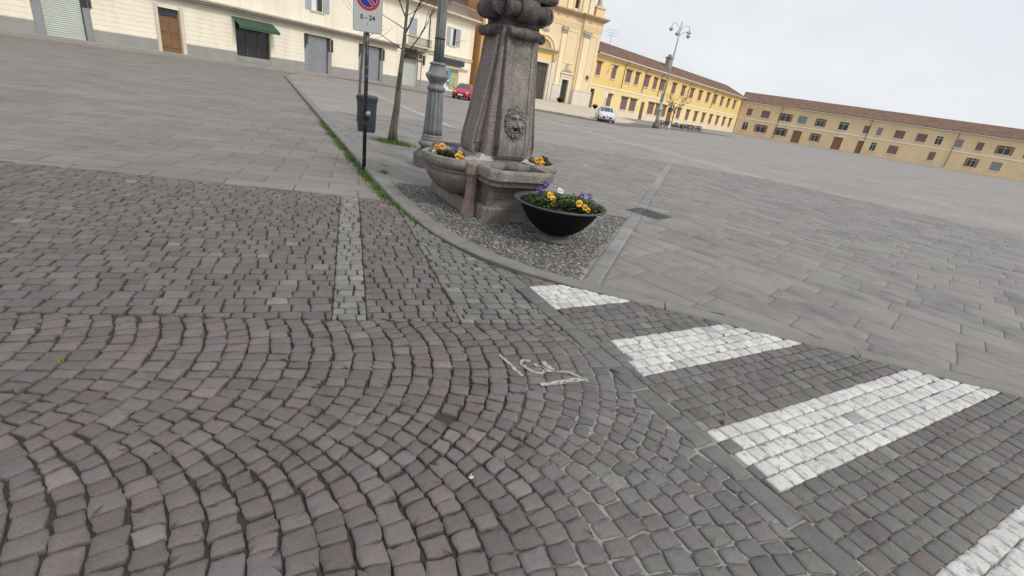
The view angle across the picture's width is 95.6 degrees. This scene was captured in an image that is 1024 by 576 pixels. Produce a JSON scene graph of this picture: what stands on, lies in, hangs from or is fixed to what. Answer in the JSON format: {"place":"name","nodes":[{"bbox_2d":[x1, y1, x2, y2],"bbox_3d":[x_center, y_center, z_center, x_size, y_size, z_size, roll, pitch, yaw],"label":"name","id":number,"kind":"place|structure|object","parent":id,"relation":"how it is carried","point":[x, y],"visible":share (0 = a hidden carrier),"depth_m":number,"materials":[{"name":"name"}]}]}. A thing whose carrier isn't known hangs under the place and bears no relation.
{"place":"outdoors","nodes":[
{"label":"outdoors","id":0,"kind":"place"},
{"bbox_2d":[0,161,340,320],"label":"cobbled street","id":1,"kind":"structure","parent":0,"point":[91,207],"depth_m":3.62,"materials":[{"name":"stone"}]},
{"bbox_2d":[0,29,452,92],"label":"pavement","id":2,"kind":"structure","parent":0,"point":[68,40],"depth_m":37.82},
{"bbox_2d":[0,34,516,274],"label":"street","id":3,"kind":"structure","parent":0,"point":[70,105],"depth_m":9.41,"materials":[{"name":"stone"}]},
{"bbox_2d":[15,215,453,546],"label":"joint weeds","id":4,"kind":"object","parent":3,"relation":"on","point":[63,361],"visible":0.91,"depth_m":2.35,"materials":[{"name":"green plant"}]},
{"bbox_2d":[0,0,481,90],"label":"cream building","id":5,"kind":"structure","parent":3,"relation":"on","point":[321,36],"depth_m":46.00,"materials":[{"name":"paint"}]},
{"bbox_2d":[153,2,187,54],"bbox_3d":[-29.113,-22.018,39.469,0.435,3.600,2.160,22,26,29],"label":"street door","id":6,"kind":"structure","parent":5,"relation":"in","point":[166,20],"depth_m":39.56,"materials":[{"name":"wood"}]},
{"bbox_2d":[232,16,279,65],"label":"shop window","id":7,"kind":"structure","parent":5,"relation":"in","point":[252,40],"depth_m":44.91,"materials":[{"name":"glass"}]},
{"bbox_2d":[305,0,329,13],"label":"window","id":8,"kind":"structure","parent":5,"relation":"in","point":[315,5],"depth_m":48.86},
{"bbox_2d":[408,17,417,36],"bbox_3d":[-12.650,-33.345,59.288,0.320,2.090,1.670,22,26,29],"label":"window","id":9,"kind":"structure","parent":5,"relation":"in","point":[413,27],"depth_m":59.30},
{"bbox_2d":[446,26,460,47],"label":"window","id":10,"kind":"structure","parent":5,"relation":"in","point":[452,32],"depth_m":65.42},
{"bbox_2d":[332,196,365,321],"bbox_3d":[-1.577,-0.481,4.505,0.216,0.079,3.451,1,24,-20],"label":"lane border","id":11,"kind":"object","parent":3,"relation":"on","point":[344,286],"visible":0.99,"depth_m":3.76,"materials":[{"name":"stone"}]},
{"bbox_2d":[353,0,382,171],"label":"parking sign","id":12,"kind":"object","parent":3,"relation":"on","point":[367,17],"visible":0.98,"depth_m":6.83,"materials":[{"name":"metal"}]},
{"bbox_2d":[356,94,377,132],"bbox_3d":[-2.353,-2.821,7.517,0.336,0.565,0.429,2,24,-17],"label":"litter bin","id":13,"kind":"object","parent":12,"relation":"attached to","point":[371,111],"visible":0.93,"depth_m":7.46,"materials":[{"name":"grey plastic"}]},
{"bbox_2d":[317,121,419,223],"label":"gutter grass","id":14,"kind":"structure","parent":3,"relation":"on","point":[362,174],"depth_m":7.43,"materials":[{"name":"plant"}]},
{"bbox_2d":[0,311,842,575],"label":"cobble fans","id":15,"kind":"object","parent":3,"relation":"on","point":[142,411],"visible":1,"depth_m":1.96,"materials":[{"name":"stone"}]},
{"bbox_2d":[499,355,587,385],"bbox_3d":[0.163,0.497,2.773,0.560,0.001,0.262,19,25,22],"label":"painted scrawl","id":16,"kind":"object","parent":15,"relation":"on","point":[545,364],"visible":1,"depth_m":2.78,"materials":[{"name":"paint"}]},
{"bbox_2d":[0,185,1023,575],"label":"joint sand","id":17,"kind":"structure","parent":3,"relation":"on","point":[440,417],"depth_m":2.09,"materials":[{"name":"sand"}]},
{"bbox_2d":[399,210,554,324],"bbox_3d":[-0.689,-0.331,4.471,0.682,0.061,3.076,-4,26,-29],"label":"sett band","id":18,"kind":"object","parent":17,"relation":"on","point":[481,295],"visible":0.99,"depth_m":3.78,"materials":[{"name":"stone"}]},
{"bbox_2d":[359,197,458,323],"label":"cobbled lane","id":19,"kind":"structure","parent":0,"point":[410,292],"depth_m":3.81,"materials":[{"name":"stone"}]},
{"bbox_2d":[334,77,736,137],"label":"road","id":20,"kind":"structure","parent":0,"point":[635,125],"depth_m":50.36,"materials":[{"name":"asphalt"}]},
{"bbox_2d":[452,83,472,100],"bbox_3d":[-4.804,-19.863,46.952,2.140,1.540,4.082,10,23,2],"label":"red car","id":21,"kind":"object","parent":20,"relation":"on","point":[462,90],"visible":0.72,"depth_m":45.63,"materials":[{"name":"paint"}]},
{"bbox_2d":[595,106,616,122],"bbox_3d":[9.971,-18.501,49.442,2.140,1.540,4.082,10,23,1],"label":"white car","id":22,"kind":"object","parent":20,"relation":"on","point":[605,113],"visible":0.93,"depth_m":48.18,"materials":[{"name":"paint"}]},
{"bbox_2d":[652,22,690,128],"bbox_3d":[18.354,-24.545,54.026,2.980,11.400,1.403,1,24,-18],"label":"street lamp","id":23,"kind":"object","parent":20,"relation":"on","point":[659,109],"visible":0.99,"depth_m":54.29,"materials":[{"name":"metal"}]},
{"bbox_2d":[535,99,635,123],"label":"church forecourt","id":24,"kind":"structure","parent":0,"point":[567,109],"depth_m":59.84,"materials":[{"name":"stone"}]},
{"bbox_2d":[468,0,610,106],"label":"church","id":25,"kind":"structure","parent":24,"relation":"on","point":[568,50],"depth_m":76.96,"materials":[{"name":"yellow paint"}]},
{"bbox_2d":[535,62,546,98],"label":"main door","id":26,"kind":"structure","parent":25,"relation":"in","point":[541,67],"depth_m":77.13,"materials":[{"name":"wood"}]},
{"bbox_2d":[559,79,566,102],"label":"side door","id":27,"kind":"structure","parent":25,"relation":"in","point":[564,82],"depth_m":80.05,"materials":[{"name":"wood"}]},
{"bbox_2d":[573,0,582,10],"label":"window","id":28,"kind":"structure","parent":25,"relation":"in","point":[575,5],"depth_m":74.81,"materials":[{"name":"paint"}]},
{"bbox_2d":[287,73,1023,388],"bbox_3d":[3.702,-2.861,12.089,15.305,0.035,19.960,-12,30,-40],"label":"slab paving","id":29,"kind":"structure","parent":0,"point":[926,331],"depth_m":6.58,"materials":[{"name":"stone"}]},
{"bbox_2d":[356,25,395,120],"bbox_3d":[-3.871,-6.687,13.187,0.849,3.830,1.177,-10,29,-38],"label":"bare tree","id":30,"kind":"object","parent":29,"relation":"on","point":[360,73],"visible":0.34,"depth_m":13.22,"materials":[{"name":"brown plant"}]},
{"bbox_2d":[377,168,390,173],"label":"kerb weeds","id":31,"kind":"object","parent":29,"relation":"on","point":[383,172],"visible":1,"depth_m":7.39,"materials":[{"name":"green plant"}]},
{"bbox_2d":[360,136,420,147],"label":"tree pit grass","id":32,"kind":"object","parent":29,"relation":"on","point":[394,142],"visible":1,"depth_m":10.55,"materials":[{"name":"plant"}]},
{"bbox_2d":[342,0,458,141],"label":"bare tree","id":33,"kind":"object","parent":29,"relation":"on","point":[392,134],"visible":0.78,"depth_m":10.09,"materials":[{"name":"brown plant"}]},
{"bbox_2d":[413,0,448,168],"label":"street lamp","id":34,"kind":"object","parent":29,"relation":"on","point":[437,76],"visible":0.9,"depth_m":8.03,"materials":[{"name":"metal"}]},
{"bbox_2d":[393,182,627,276],"bbox_3d":[-0.120,-0.758,5.643,3.642,0.001,3.188,9,23,0],"label":"pebble bed","id":35,"kind":"object","parent":29,"relation":"on","point":[514,256],"visible":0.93,"depth_m":5.33,"materials":[{"name":"stone"}]},
{"bbox_2d":[421,0,558,221],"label":"fountain","id":36,"kind":"object","parent":35,"relation":"on","point":[491,175],"visible":0.98,"depth_m":5.74,"materials":[{"name":"stone"}]},
{"bbox_2d":[429,143,449,155],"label":"pansy","id":37,"kind":"object","parent":36,"relation":"on","point":[436,149],"visible":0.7,"depth_m":5.97,"materials":[{"name":"orange plant"}]},
{"bbox_2d":[440,145,457,157],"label":"pansy","id":38,"kind":"object","parent":36,"relation":"on","point":[454,148],"visible":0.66,"depth_m":5.98,"materials":[{"name":"green plant"}]},
{"bbox_2d":[448,151,468,159],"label":"pansy","id":39,"kind":"object","parent":36,"relation":"on","point":[458,155],"visible":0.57,"depth_m":5.80,"materials":[{"name":"yellow plant"}]},
{"bbox_2d":[529,157,548,165],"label":"pansy","id":40,"kind":"object","parent":36,"relation":"on","point":[539,161],"visible":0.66,"depth_m":6.36,"materials":[{"name":"yellow plant"}]},
{"bbox_2d":[534,156,550,165],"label":"pansy","id":41,"kind":"object","parent":36,"relation":"on","point":[545,159],"visible":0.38,"depth_m":6.56,"materials":[{"name":"green plant"}]},
{"bbox_2d":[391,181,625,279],"bbox_3d":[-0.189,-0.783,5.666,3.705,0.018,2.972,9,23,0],"label":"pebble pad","id":42,"kind":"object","parent":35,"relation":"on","point":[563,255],"visible":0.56,"depth_m":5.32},
{"bbox_2d":[514,190,606,244],"bbox_3d":[0.518,-0.780,5.356,1.070,0.438,1.070,9,23,0],"label":"bowl planter","id":43,"kind":"object","parent":42,"relation":"on","point":[559,227],"visible":0.73,"depth_m":5.07,"materials":[{"name":"plastic"}]},
{"bbox_2d":[526,181,549,201],"bbox_3d":[0.308,-1.082,5.226,0.316,0.245,0.306,9,23,0],"label":"pansy","id":44,"kind":"object","parent":43,"relation":"on","point":[538,193],"visible":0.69,"depth_m":5.21,"materials":[{"name":"green plant"}]},
{"bbox_2d":[531,196,564,210],"bbox_3d":[0.392,-0.933,5.076,0.384,0.115,0.382,23,26,29],"label":"pansy","id":45,"kind":"object","parent":43,"relation":"in","point":[542,199],"visible":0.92,"depth_m":5.05,"materials":[{"name":"green plant"}]},
{"bbox_2d":[538,192,564,207],"bbox_3d":[0.455,-0.988,5.175,0.327,0.157,0.307,9,23,0],"label":"pansy","id":46,"kind":"object","parent":43,"relation":"in","point":[550,195],"visible":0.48,"depth_m":5.12,"materials":[{"name":"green plant"}]},
{"bbox_2d":[548,192,577,209],"bbox_3d":[0.551,-1.000,5.246,0.364,0.151,0.387,4,23,-11],"label":"pansy","id":47,"kind":"object","parent":43,"relation":"in","point":[557,196],"visible":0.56,"depth_m":5.23,"materials":[{"name":"green plant"}]},
{"bbox_2d":[555,188,573,200],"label":"pansy","id":48,"kind":"object","parent":43,"relation":"in","point":[560,190],"visible":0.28,"depth_m":5.41,"materials":[{"name":"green plant"}]},
{"bbox_2d":[557,199,581,211],"bbox_3d":[0.626,-0.926,5.155,0.324,0.111,0.332,9,23,0],"label":"pansy","id":49,"kind":"object","parent":43,"relation":"in","point":[566,206],"visible":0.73,"depth_m":5.09,"materials":[{"name":"green plant"}]},
{"bbox_2d":[559,194,585,201],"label":"pansy","id":50,"kind":"object","parent":43,"relation":"in","point":[573,196],"visible":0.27,"depth_m":5.45,"materials":[{"name":"green plant"}]},
{"bbox_2d":[569,200,593,212],"bbox_3d":[0.766,-0.916,5.146,0.307,0.143,0.291,9,23,0],"label":"pansy","id":51,"kind":"object","parent":43,"relation":"in","point":[579,203],"visible":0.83,"depth_m":5.05,"materials":[{"name":"yellow plant"}]},
{"bbox_2d":[576,193,594,207],"bbox_3d":[0.837,-0.995,5.310,0.306,0.179,0.298,9,23,0],"label":"pansy","id":52,"kind":"object","parent":43,"relation":"in","point":[589,195],"visible":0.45,"depth_m":5.29,"materials":[{"name":"purple plant"}]},
{"bbox_2d":[576,200,606,214],"bbox_3d":[0.865,-0.901,5.183,0.372,0.115,0.380,-10,29,-38],"label":"pansy","id":53,"kind":"object","parent":43,"relation":"in","point":[598,209],"visible":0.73,"depth_m":5.15,"materials":[{"name":"green plant"}]},
{"bbox_2d":[363,90,764,178],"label":"paving lines","id":54,"kind":"object","parent":29,"relation":"on","point":[443,123],"visible":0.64,"depth_m":22.40,"materials":[{"name":"stone"}]},
{"bbox_2d":[582,187,657,284],"bbox_3d":[1.963,-1.141,7.362,0.170,0.037,6.992,16,24,16],"label":"pad border","id":55,"kind":"object","parent":29,"relation":"on","point":[599,270],"visible":0.94,"depth_m":5.52,"materials":[{"name":"stone"}]},
{"bbox_2d":[626,207,671,219],"bbox_3d":[2.258,-1.227,7.645,0.600,0.016,0.480,28,29,37],"label":"drain grate","id":56,"kind":"object","parent":29,"relation":"on","point":[649,213],"visible":1,"depth_m":7.63,"materials":[{"name":"metal"}]},
{"bbox_2d":[589,41,746,132],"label":"yellow building","id":57,"kind":"structure","parent":29,"relation":"on","point":[632,83],"depth_m":100.45,"materials":[{"name":"paint"}]},
{"bbox_2d":[589,88,593,107],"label":"door","id":58,"kind":"structure","parent":57,"relation":"in","point":[592,90],"depth_m":84.11,"materials":[{"name":"wood"}]},
{"bbox_2d":[595,60,603,75],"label":"window","id":59,"kind":"structure","parent":57,"relation":"in","point":[598,68],"depth_m":82.35,"materials":[{"name":"wood"}]},
{"bbox_2d":[605,93,613,106],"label":"window","id":60,"kind":"structure","parent":57,"relation":"in","point":[608,100],"depth_m":88.14,"materials":[{"name":"wood"}]},
{"bbox_2d":[610,64,618,79],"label":"window","id":61,"kind":"structure","parent":57,"relation":"in","point":[613,73],"depth_m":86.04,"materials":[{"name":"wood"}]},
{"bbox_2d":[619,96,629,110],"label":"window","id":62,"kind":"structure","parent":57,"relation":"in","point":[623,103],"depth_m":92.22,"materials":[{"name":"wood"}]},
{"bbox_2d":[624,69,633,83],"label":"window","id":63,"kind":"structure","parent":57,"relation":"in","point":[628,75],"depth_m":89.96,"materials":[{"name":"wood"}]},
{"bbox_2d":[628,97,638,111],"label":"window","id":64,"kind":"structure","parent":57,"relation":"in","point":[632,104],"depth_m":94.75,"materials":[{"name":"wood"}]},
{"bbox_2d":[633,71,641,85],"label":"window","id":65,"kind":"structure","parent":57,"relation":"in","point":[637,74],"depth_m":92.42,"materials":[{"name":"wood"}]},
{"bbox_2d":[638,102,644,119],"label":"door","id":66,"kind":"structure","parent":57,"relation":"in","point":[642,103],"depth_m":98.14,"materials":[{"name":"wood"}]},
{"bbox_2d":[643,74,651,87],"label":"window","id":67,"kind":"structure","parent":57,"relation":"in","point":[647,78],"depth_m":95.45,"materials":[{"name":"wood"}]},
{"bbox_2d":[646,101,655,114],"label":"window","id":68,"kind":"structure","parent":57,"relation":"in","point":[651,105],"depth_m":100.44,"materials":[{"name":"wood"}]},
{"bbox_2d":[652,77,659,89],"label":"window","id":69,"kind":"structure","parent":57,"relation":"in","point":[655,80],"depth_m":98.09,"materials":[{"name":"wood"}]},
{"bbox_2d":[653,103,663,115],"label":"window","id":70,"kind":"structure","parent":57,"relation":"in","point":[657,104],"depth_m":102.57,"materials":[{"name":"wood"}]},
{"bbox_2d":[658,78,666,91],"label":"window","id":71,"kind":"structure","parent":57,"relation":"in","point":[662,82],"depth_m":100.54,"materials":[{"name":"wood"}]},
{"bbox_2d":[660,104,668,117],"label":"window","id":72,"kind":"structure","parent":57,"relation":"in","point":[664,107],"depth_m":105.19,"materials":[{"name":"wood"}]},
{"bbox_2d":[665,107,671,123],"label":"door","id":73,"kind":"structure","parent":57,"relation":"in","point":[669,111],"depth_m":107.68,"materials":[{"name":"wood"}]},
{"bbox_2d":[670,82,678,94],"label":"window","id":74,"kind":"structure","parent":57,"relation":"in","point":[674,85],"depth_m":104.65,"materials":[{"name":"wood"}]},
{"bbox_2d":[675,107,682,118],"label":"window","id":75,"kind":"structure","parent":57,"relation":"in","point":[678,112],"depth_m":110.83,"materials":[{"name":"wood"}]},
{"bbox_2d":[680,85,687,96],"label":"window","id":76,"kind":"structure","parent":57,"relation":"in","point":[683,88],"depth_m":108.26,"materials":[{"name":"wood"}]},
{"bbox_2d":[684,109,690,120],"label":"window","id":77,"kind":"structure","parent":57,"relation":"in","point":[687,112],"depth_m":114.34,"materials":[{"name":"wood"}]},
{"bbox_2d":[689,87,695,98],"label":"window","id":78,"kind":"structure","parent":57,"relation":"in","point":[692,90],"depth_m":111.94,"materials":[{"name":"wood"}]},
{"bbox_2d":[692,111,699,121],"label":"window","id":79,"kind":"structure","parent":57,"relation":"in","point":[696,112],"depth_m":118.03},
{"bbox_2d":[697,90,703,100],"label":"window","id":80,"kind":"structure","parent":57,"relation":"in","point":[700,91],"depth_m":115.66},
{"bbox_2d":[700,112,706,122],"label":"window","id":81,"kind":"structure","parent":57,"relation":"in","point":[703,115],"depth_m":121.72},
{"bbox_2d":[705,92,711,102],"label":"window","id":82,"kind":"structure","parent":57,"relation":"in","point":[707,97],"depth_m":119.25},
{"bbox_2d":[712,94,718,104],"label":"window","id":83,"kind":"structure","parent":57,"relation":"in","point":[715,97],"depth_m":123.03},
{"bbox_2d":[665,91,691,127],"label":"autumn tree","id":84,"kind":"object","parent":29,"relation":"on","point":[670,106],"visible":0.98,"depth_m":69.59,"materials":[{"name":"brown plant"}]},
{"bbox_2d":[659,120,701,131],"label":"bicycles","id":85,"kind":"object","parent":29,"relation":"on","point":[685,126],"visible":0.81,"depth_m":73.26},
{"bbox_2d":[492,268,1023,575],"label":"crossing setts","id":86,"kind":"structure","parent":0,"point":[692,337],"depth_m":2.68,"materials":[{"name":"stone"}]},
{"bbox_2d":[595,0,1023,128],"label":"sky","id":87,"kind":"structure","parent":0,"point":[960,60],"materials":[{"name":"white"}]},
{"label":"ground","id":88,"kind":"structure","parent":0,"visible":0},
{"bbox_2d":[284,75,1023,397],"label":"kerb","id":89,"kind":"structure","parent":88,"relation":"on","point":[399,197],"depth_m":4.16,"materials":[{"name":"stone"}]},
{"bbox_2d":[733,92,1023,180],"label":"ochre building","id":90,"kind":"structure","parent":88,"relation":"on","point":[985,149],"depth_m":124.82,"materials":[{"name":"paint"}]},
{"bbox_2d":[741,122,747,129],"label":"window","id":91,"kind":"structure","parent":90,"relation":"in","point":[745,124],"depth_m":138.99,"materials":[{"name":"glass"}]},
{"bbox_2d":[745,108,752,115],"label":"window","id":92,"kind":"structure","parent":90,"relation":"in","point":[749,111],"depth_m":137.42,"materials":[{"name":"wood"}]},
{"bbox_2d":[753,124,767,132],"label":"window","id":93,"kind":"structure","parent":90,"relation":"in","point":[760,128],"depth_m":137.35,"materials":[{"name":"glass"}]},
{"bbox_2d":[760,110,770,118],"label":"window","id":94,"kind":"structure","parent":90,"relation":"in","point":[765,114],"depth_m":135.75,"materials":[{"name":"wood"}]},
{"bbox_2d":[773,127,787,136],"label":"window","id":95,"kind":"structure","parent":90,"relation":"in","point":[782,132],"depth_m":135.29,"materials":[{"name":"glass"}]},
{"bbox_2d":[778,113,792,121],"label":"window","id":96,"kind":"structure","parent":90,"relation":"in","point":[784,117],"depth_m":133.78,"materials":[{"name":"glass"}]},
{"bbox_2d":[790,129,801,142],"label":"door","id":97,"kind":"structure","parent":90,"relation":"in","point":[796,135],"depth_m":133.88,"materials":[{"name":"wood"}]},
{"bbox_2d":[797,116,807,124],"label":"window","id":98,"kind":"structure","parent":90,"relation":"in","point":[802,119],"depth_m":132.09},
{"bbox_2d":[809,133,821,141],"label":"window","id":99,"kind":"structure","parent":90,"relation":"in","point":[814,137],"depth_m":131.93,"materials":[{"name":"glass"}]},
{"bbox_2d":[814,118,826,126],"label":"window","id":100,"kind":"structure","parent":90,"relation":"in","point":[820,122],"depth_m":130.41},
{"bbox_2d":[830,136,844,149],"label":"door","id":101,"kind":"structure","parent":90,"relation":"in","point":[837,140],"depth_m":129.98,"materials":[{"name":"wood"}]},
{"bbox_2d":[837,122,849,130],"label":"window","id":102,"kind":"structure","parent":90,"relation":"in","point":[843,126],"depth_m":128.31,"materials":[{"name":"glass"}]},
{"bbox_2d":[854,139,865,153],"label":"door","id":103,"kind":"structure","parent":90,"relation":"in","point":[860,142],"depth_m":127.97,"materials":[{"name":"wood"}]},
{"bbox_2d":[862,125,869,133],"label":"window","id":104,"kind":"structure","parent":90,"relation":"in","point":[866,128],"depth_m":126.26,"materials":[{"name":"wood"}]},
{"bbox_2d":[868,142,876,150],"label":"window","id":105,"kind":"structure","parent":90,"relation":"in","point":[873,145],"depth_m":126.66,"materials":[{"name":"glass"}]},
{"bbox_2d":[875,127,882,135],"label":"window","id":106,"kind":"structure","parent":90,"relation":"in","point":[879,131],"depth_m":125.11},
{"bbox_2d":[886,145,898,154],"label":"window","id":107,"kind":"structure","parent":90,"relation":"in","point":[892,150],"depth_m":124.88,"materials":[{"name":"wood"}]},
{"bbox_2d":[893,130,905,139],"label":"window","id":108,"kind":"structure","parent":90,"relation":"in","point":[899,134],"depth_m":123.36,"materials":[{"name":"wood"}]},
{"bbox_2d":[914,133,927,142],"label":"window","id":109,"kind":"structure","parent":90,"relation":"in","point":[921,138],"depth_m":121.54,"materials":[{"name":"wood"}]},
{"bbox_2d":[926,152,935,160],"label":"window","id":110,"kind":"structure","parent":90,"relation":"in","point":[931,155],"depth_m":121.66,"materials":[{"name":"wood"}]},
{"bbox_2d":[934,136,943,145],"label":"window","id":111,"kind":"structure","parent":90,"relation":"in","point":[939,139],"depth_m":120.21,"materials":[{"name":"glass"}]},
{"bbox_2d":[953,139,963,148],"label":"window","id":112,"kind":"structure","parent":90,"relation":"in","point":[959,142],"depth_m":118.58,"materials":[{"name":"glass"}]},
{"bbox_2d":[963,158,979,167],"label":"window","id":113,"kind":"structure","parent":90,"relation":"in","point":[969,163],"depth_m":118.52,"materials":[{"name":"glass"}]},
{"bbox_2d":[973,142,984,151],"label":"window","id":114,"kind":"structure","parent":90,"relation":"in","point":[980,145],"depth_m":116.97,"materials":[{"name":"wood"}]},
{"bbox_2d":[988,161,1002,171],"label":"window","id":115,"kind":"structure","parent":90,"relation":"in","point":[995,166],"depth_m":116.69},
{"bbox_2d":[994,145,1014,155],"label":"window","id":116,"kind":"structure","parent":90,"relation":"in","point":[1002,150],"depth_m":115.19,"materials":[{"name":"glass"}]}
]}

